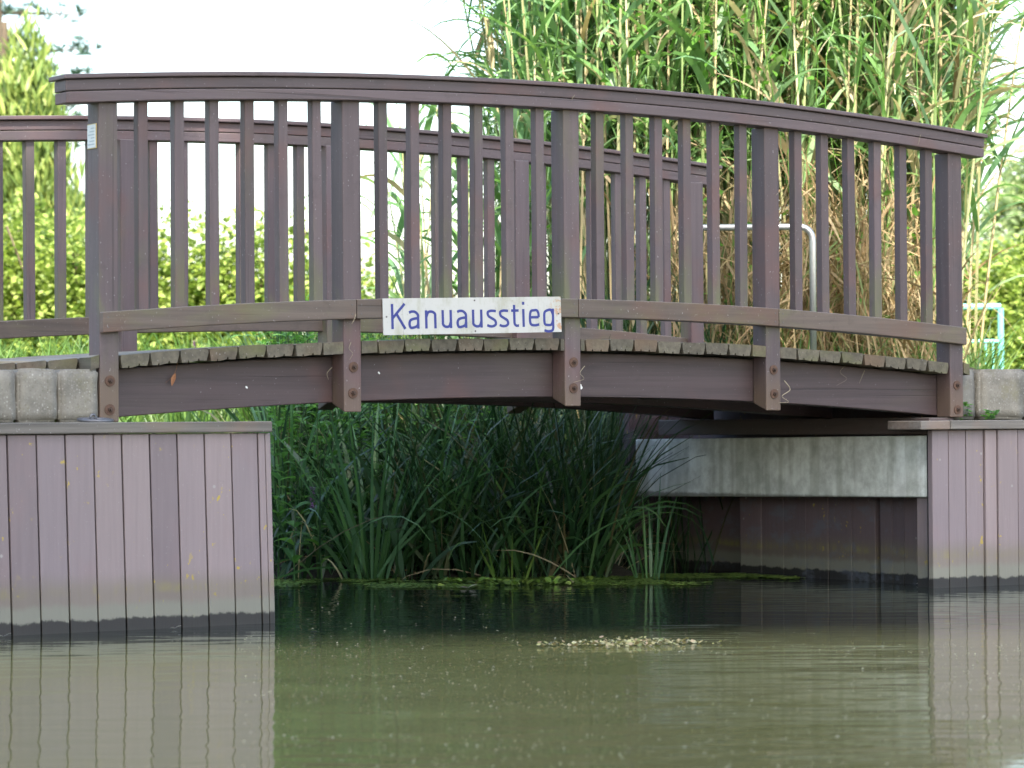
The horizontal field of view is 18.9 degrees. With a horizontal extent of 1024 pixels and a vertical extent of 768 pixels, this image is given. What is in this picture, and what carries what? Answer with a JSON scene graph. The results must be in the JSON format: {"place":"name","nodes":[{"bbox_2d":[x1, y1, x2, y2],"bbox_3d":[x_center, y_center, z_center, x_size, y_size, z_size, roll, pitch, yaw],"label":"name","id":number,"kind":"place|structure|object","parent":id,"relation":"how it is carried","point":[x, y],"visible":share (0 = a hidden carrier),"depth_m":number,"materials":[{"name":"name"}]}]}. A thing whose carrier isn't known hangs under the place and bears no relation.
{"place":"outdoors","nodes":[
{"label":"outdoors","id":0,"kind":"place"},
{"bbox_2d":[0,565,1023,767],"bbox_3d":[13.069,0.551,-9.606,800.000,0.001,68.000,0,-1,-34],"label":"water","id":1,"kind":"structure","parent":0,"point":[165,698],"depth_m":9.24,"materials":[{"name":"green liquid"}]},
{"bbox_2d":[274,500,309,581],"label":"leafy herb","id":2,"kind":"object","parent":1,"relation":"in","point":[292,556],"visible":1,"depth_m":15.23,"materials":[{"name":"green plant"}]},
{"bbox_2d":[305,487,330,580],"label":"loosestrife plant","id":3,"kind":"object","parent":1,"relation":"on","point":[317,543],"visible":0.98,"depth_m":15.34,"materials":[{"name":"green plant"}]},
{"bbox_2d":[277,465,638,578],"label":"arching blades","id":4,"kind":"object","parent":1,"relation":"on","point":[401,541],"visible":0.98,"depth_m":15.30,"materials":[{"name":"green plant"}]},
{"bbox_2d":[476,517,547,578],"bbox_3d":[0.002,0.823,15.360,0.432,0.345,0.316,-1,-1,9],"label":"sedge clump","id":5,"kind":"object","parent":1,"relation":"in","point":[492,570],"visible":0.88,"depth_m":15.28,"materials":[{"name":"green plant"}]},
{"bbox_2d":[274,573,799,588],"bbox_3d":[0.369,0.954,15.140,3.148,0.035,1.221,0,-1,0],"label":"duckweed","id":6,"kind":"object","parent":1,"relation":"on","point":[555,580],"visible":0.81,"depth_m":15.08,"materials":[{"name":"green plant"}]},
{"bbox_2d":[519,635,726,648],"bbox_3d":[0.383,0.900,10.714,0.487,0.023,0.603,-1,-1,42],"label":"floating leaf patch","id":7,"kind":"object","parent":1,"relation":"on","point":[635,641],"visible":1,"depth_m":10.71,"materials":[{"name":"beige plant"}]},
{"bbox_2d":[238,594,1023,767],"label":"floating seeds","id":8,"kind":"object","parent":1,"relation":"on","point":[626,698],"visible":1,"depth_m":8.47,"materials":[{"name":"plant"}]},
{"bbox_2d":[0,411,1023,579],"bbox_3d":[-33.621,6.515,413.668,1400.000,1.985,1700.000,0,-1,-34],"label":"ground","id":9,"kind":"structure","parent":0,"point":[617,570],"depth_m":15.56,"materials":[{"name":"green plant"}]},
{"bbox_2d":[0,361,29,363],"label":"kerb board","id":10,"kind":"object","parent":9,"relation":"on","point":[12,361],"visible":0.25,"depth_m":11.83,"materials":[{"name":"grey concrete"}]},
{"bbox_2d":[0,1,84,281],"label":"cypress tree","id":11,"kind":"object","parent":9,"relation":"on","point":[26,87],"visible":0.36,"depth_m":31.76,"materials":[{"name":"green plant"}]},
{"bbox_2d":[0,0,105,200],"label":"pine tree","id":12,"kind":"object","parent":9,"relation":"on","point":[8,9],"visible":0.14,"depth_m":42.15,"materials":[{"name":"green plant"}]},
{"bbox_2d":[0,421,274,635],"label":"quay wall","id":13,"kind":"structure","parent":9,"relation":"on","point":[106,526],"depth_m":11.72,"materials":[{"name":"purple wood"}]},
{"bbox_2d":[0,370,15,422],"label":"edging block","id":14,"kind":"structure","parent":13,"relation":"on","point":[7,399],"depth_m":11.66,"materials":[{"name":"concrete"}]},
{"bbox_2d":[13,368,56,422],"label":"edging block","id":15,"kind":"structure","parent":13,"relation":"on","point":[36,394],"depth_m":11.73,"materials":[{"name":"concrete"}]},
{"bbox_2d":[54,369,97,422],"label":"edging block","id":16,"kind":"structure","parent":13,"relation":"on","point":[77,395],"depth_m":11.83,"materials":[{"name":"concrete"}]},
{"bbox_2d":[77,413,113,421],"bbox_3d":[-1.587,0.130,11.724,0.141,0.037,0.141,0,-1,-34],"label":"mooring ring","id":17,"kind":"object","parent":13,"relation":"on","point":[90,418],"visible":1,"depth_m":11.69,"materials":[{"name":"grey metal"}]},
{"bbox_2d":[0,71,987,421],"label":"footbridge","id":18,"kind":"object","parent":13,"relation":"on","point":[688,373],"visible":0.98,"depth_m":13.42,"materials":[{"name":"paint"}]},
{"bbox_2d":[87,123,96,148],"bbox_3d":[-1.629,-0.960,11.934,0.006,0.096,0.074,0,-1,-34],"label":"plate","id":19,"kind":"object","parent":18,"relation":"attached to","point":[91,136],"visible":1,"depth_m":11.93,"materials":[{"name":"white metal"}]},
{"bbox_2d":[169,367,176,384],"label":"dead leaf","id":20,"kind":"object","parent":18,"relation":"hanging from","point":[173,378],"visible":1,"depth_m":12.15,"materials":[{"name":"brown plant"}]},
{"bbox_2d":[382,297,561,334],"bbox_3d":[-0.159,-0.285,12.820,0.894,0.173,0.006,0,-1,-34],"label":"sign board","id":21,"kind":"object","parent":18,"relation":"attached to","point":[417,316],"visible":1,"depth_m":12.81,"materials":[{"name":"white metal"}]},
{"bbox_2d":[782,380,789,402],"bbox_3d":[1.219,0.035,13.781,0.063,0.102,0.024,0,-1,-34],"label":"straw wisp","id":22,"kind":"object","parent":18,"relation":"attached to","point":[785,393],"visible":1,"depth_m":13.78,"materials":[{"name":"beige plant"}]},
{"bbox_2d":[0,187,407,357],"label":"hedge","id":23,"kind":"object","parent":9,"relation":"on","point":[44,291],"visible":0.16,"depth_m":27.32,"materials":[{"name":"green plant"}]},
{"bbox_2d":[271,472,305,579],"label":"leafy herb","id":24,"kind":"object","parent":9,"relation":"on","point":[275,475],"visible":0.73,"depth_m":15.47,"materials":[{"name":"green plant"}]},
{"bbox_2d":[228,403,373,553],"bbox_3d":[-1.089,0.375,15.954,0.817,1.039,1.015,0,-1,-12],"label":"sedge clump","id":25,"kind":"object","parent":9,"relation":"on","point":[291,446],"visible":0.35,"depth_m":15.84,"materials":[{"name":"green plant"}]},
{"bbox_2d":[316,463,359,578],"bbox_3d":[-0.880,0.691,15.490,0.267,0.583,0.330,-1,-1,11],"label":"leafy herb","id":26,"kind":"object","parent":9,"relation":"on","point":[352,501],"visible":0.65,"depth_m":15.51,"materials":[{"name":"green plant"}]},
{"bbox_2d":[250,403,467,579],"bbox_3d":[-0.731,0.447,15.404,1.114,1.111,1.161,-1,-1,28],"label":"sedge clump","id":27,"kind":"object","parent":9,"relation":"on","point":[372,566],"visible":0.77,"depth_m":15.33,"materials":[{"name":"green plant"}]},
{"bbox_2d":[231,287,506,570],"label":"bank herbs","id":28,"kind":"object","parent":9,"relation":"on","point":[321,442],"visible":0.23,"depth_m":16.21,"materials":[{"name":"green plant"}]},
{"bbox_2d":[343,404,514,565],"bbox_3d":[-0.426,0.466,15.728,0.886,0.965,1.207,0,-1,2],"label":"sedge clump","id":29,"kind":"object","parent":9,"relation":"on","point":[441,513],"visible":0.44,"depth_m":15.51,"materials":[{"name":"green plant"}]},
{"bbox_2d":[292,1,616,426],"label":"giant reed","id":30,"kind":"object","parent":9,"relation":"on","point":[424,264],"visible":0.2,"depth_m":17.93,"materials":[{"name":"green plant"}]},
{"bbox_2d":[191,202,787,582],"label":"marsh grass","id":31,"kind":"structure","parent":9,"relation":"on","point":[576,497],"depth_m":15.58,"materials":[{"name":"green plant"}]},
{"bbox_2d":[364,0,655,427],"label":"giant reed","id":32,"kind":"object","parent":9,"relation":"on","point":[510,29],"visible":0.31,"depth_m":17.56,"materials":[{"name":"green plant"}]},
{"bbox_2d":[0,305,1023,561],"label":"grass","id":33,"kind":"structure","parent":9,"relation":"on","point":[226,417],"depth_m":17.68,"materials":[{"name":"green plant"}]},
{"bbox_2d":[429,430,690,553],"bbox_3d":[0.159,0.577,15.861,1.268,0.684,1.120,0,-1,-34],"label":"sedge clump","id":34,"kind":"object","parent":9,"relation":"on","point":[509,503],"visible":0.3,"depth_m":15.61,"materials":[{"name":"green plant"}]},
{"bbox_2d":[465,0,751,445],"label":"giant reed","id":35,"kind":"object","parent":9,"relation":"on","point":[633,71],"visible":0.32,"depth_m":17.41,"materials":[{"name":"green plant"}]},
{"bbox_2d":[609,474,686,578],"bbox_3d":[0.668,0.720,15.321,0.398,0.541,0.420,0,-1,-34],"label":"sedge clump","id":36,"kind":"object","parent":9,"relation":"on","point":[657,564],"visible":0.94,"depth_m":15.35,"materials":[{"name":"green plant"}]},
{"bbox_2d":[574,0,844,344],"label":"giant reed","id":37,"kind":"object","parent":9,"relation":"on","point":[690,55],"visible":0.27,"depth_m":17.38,"materials":[{"name":"green plant"}]},
{"bbox_2d":[495,0,968,356],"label":"bindweed","id":38,"kind":"object","parent":9,"relation":"on","point":[705,73],"visible":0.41,"depth_m":17.00,"materials":[{"name":"green plant"}]},
{"bbox_2d":[703,224,816,349],"bbox_3d":[1.289,-0.362,16.405,0.667,0.983,0.040,0,-1,0],"label":"pipe handrail","id":39,"kind":"object","parent":9,"relation":"on","point":[808,230],"visible":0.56,"depth_m":16.39,"materials":[{"name":"metal"}]},
{"bbox_2d":[617,408,959,586],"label":"abutment wall","id":40,"kind":"structure","parent":9,"relation":"on","point":[877,539],"depth_m":15.32,"materials":[{"name":"brown wood"}]},
{"bbox_2d":[636,435,926,496],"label":"concrete beam","id":41,"kind":"structure","parent":40,"relation":"on","point":[871,466],"depth_m":15.12,"materials":[{"name":"grey concrete"}]},
{"bbox_2d":[658,418,953,434],"bbox_3d":[1.414,0.211,15.217,0.155,0.078,2.090,0,-1,-34],"label":"bearing timber","id":42,"kind":"object","parent":41,"relation":"on","point":[860,426],"visible":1,"depth_m":15.14,"materials":[{"name":"paint"}]},
{"bbox_2d":[604,86,1022,368],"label":"dry straw","id":43,"kind":"object","parent":9,"relation":"on","point":[862,255],"visible":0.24,"depth_m":16.95,"materials":[{"name":"beige plant"}]},
{"bbox_2d":[659,0,995,354],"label":"giant reed","id":44,"kind":"object","parent":9,"relation":"on","point":[822,11],"visible":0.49,"depth_m":17.44,"materials":[{"name":"green plant"}]},
{"bbox_2d":[779,0,1023,360],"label":"giant reed","id":45,"kind":"object","parent":9,"relation":"on","point":[959,29],"visible":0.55,"depth_m":17.39,"materials":[{"name":"green plant"}]},
{"bbox_2d":[854,0,1023,367],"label":"giant reed","id":46,"kind":"object","parent":9,"relation":"on","point":[974,198],"visible":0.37,"depth_m":17.48,"materials":[{"name":"green plant"}]},
{"bbox_2d":[888,420,1023,587],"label":"quay wall","id":47,"kind":"structure","parent":9,"relation":"on","point":[975,507],"depth_m":14.39,"materials":[{"name":"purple wood"}]},
{"bbox_2d":[940,369,974,419],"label":"edging block","id":48,"kind":"structure","parent":47,"relation":"on","point":[968,389],"depth_m":14.49,"materials":[{"name":"concrete"}]},
{"bbox_2d":[959,402,973,419],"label":"weed","id":49,"kind":"object","parent":47,"relation":"on","point":[965,403],"visible":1,"depth_m":14.44,"materials":[{"name":"green plant"}]},
{"bbox_2d":[981,409,999,419],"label":"weed","id":50,"kind":"object","parent":47,"relation":"on","point":[993,414],"visible":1,"depth_m":14.45,"materials":[{"name":"green plant"}]},
{"bbox_2d":[964,369,1023,419],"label":"edging block","id":51,"kind":"structure","parent":47,"relation":"on","point":[1002,390],"depth_m":14.58,"materials":[{"name":"concrete"}]},
{"bbox_2d":[963,303,1003,368],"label":"metal gate","id":52,"kind":"structure","parent":9,"relation":"on","point":[1000,319],"depth_m":20.99,"materials":[{"name":"white metal"}]},
{"bbox_2d":[963,218,1023,368],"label":"bush","id":53,"kind":"object","parent":9,"relation":"on","point":[1011,294],"visible":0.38,"depth_m":26.53,"materials":[{"name":"green plant"}]},
{"bbox_2d":[964,124,1023,288],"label":"broadleaf tree","id":54,"kind":"object","parent":9,"relation":"on","point":[1015,220],"visible":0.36,"depth_m":46.15,"materials":[{"name":"green plant"}]},
{"bbox_2d":[2,0,1023,338],"label":"sky","id":55,"kind":"structure","parent":0,"point":[138,35],"materials":[{"name":"white"}]}
]}

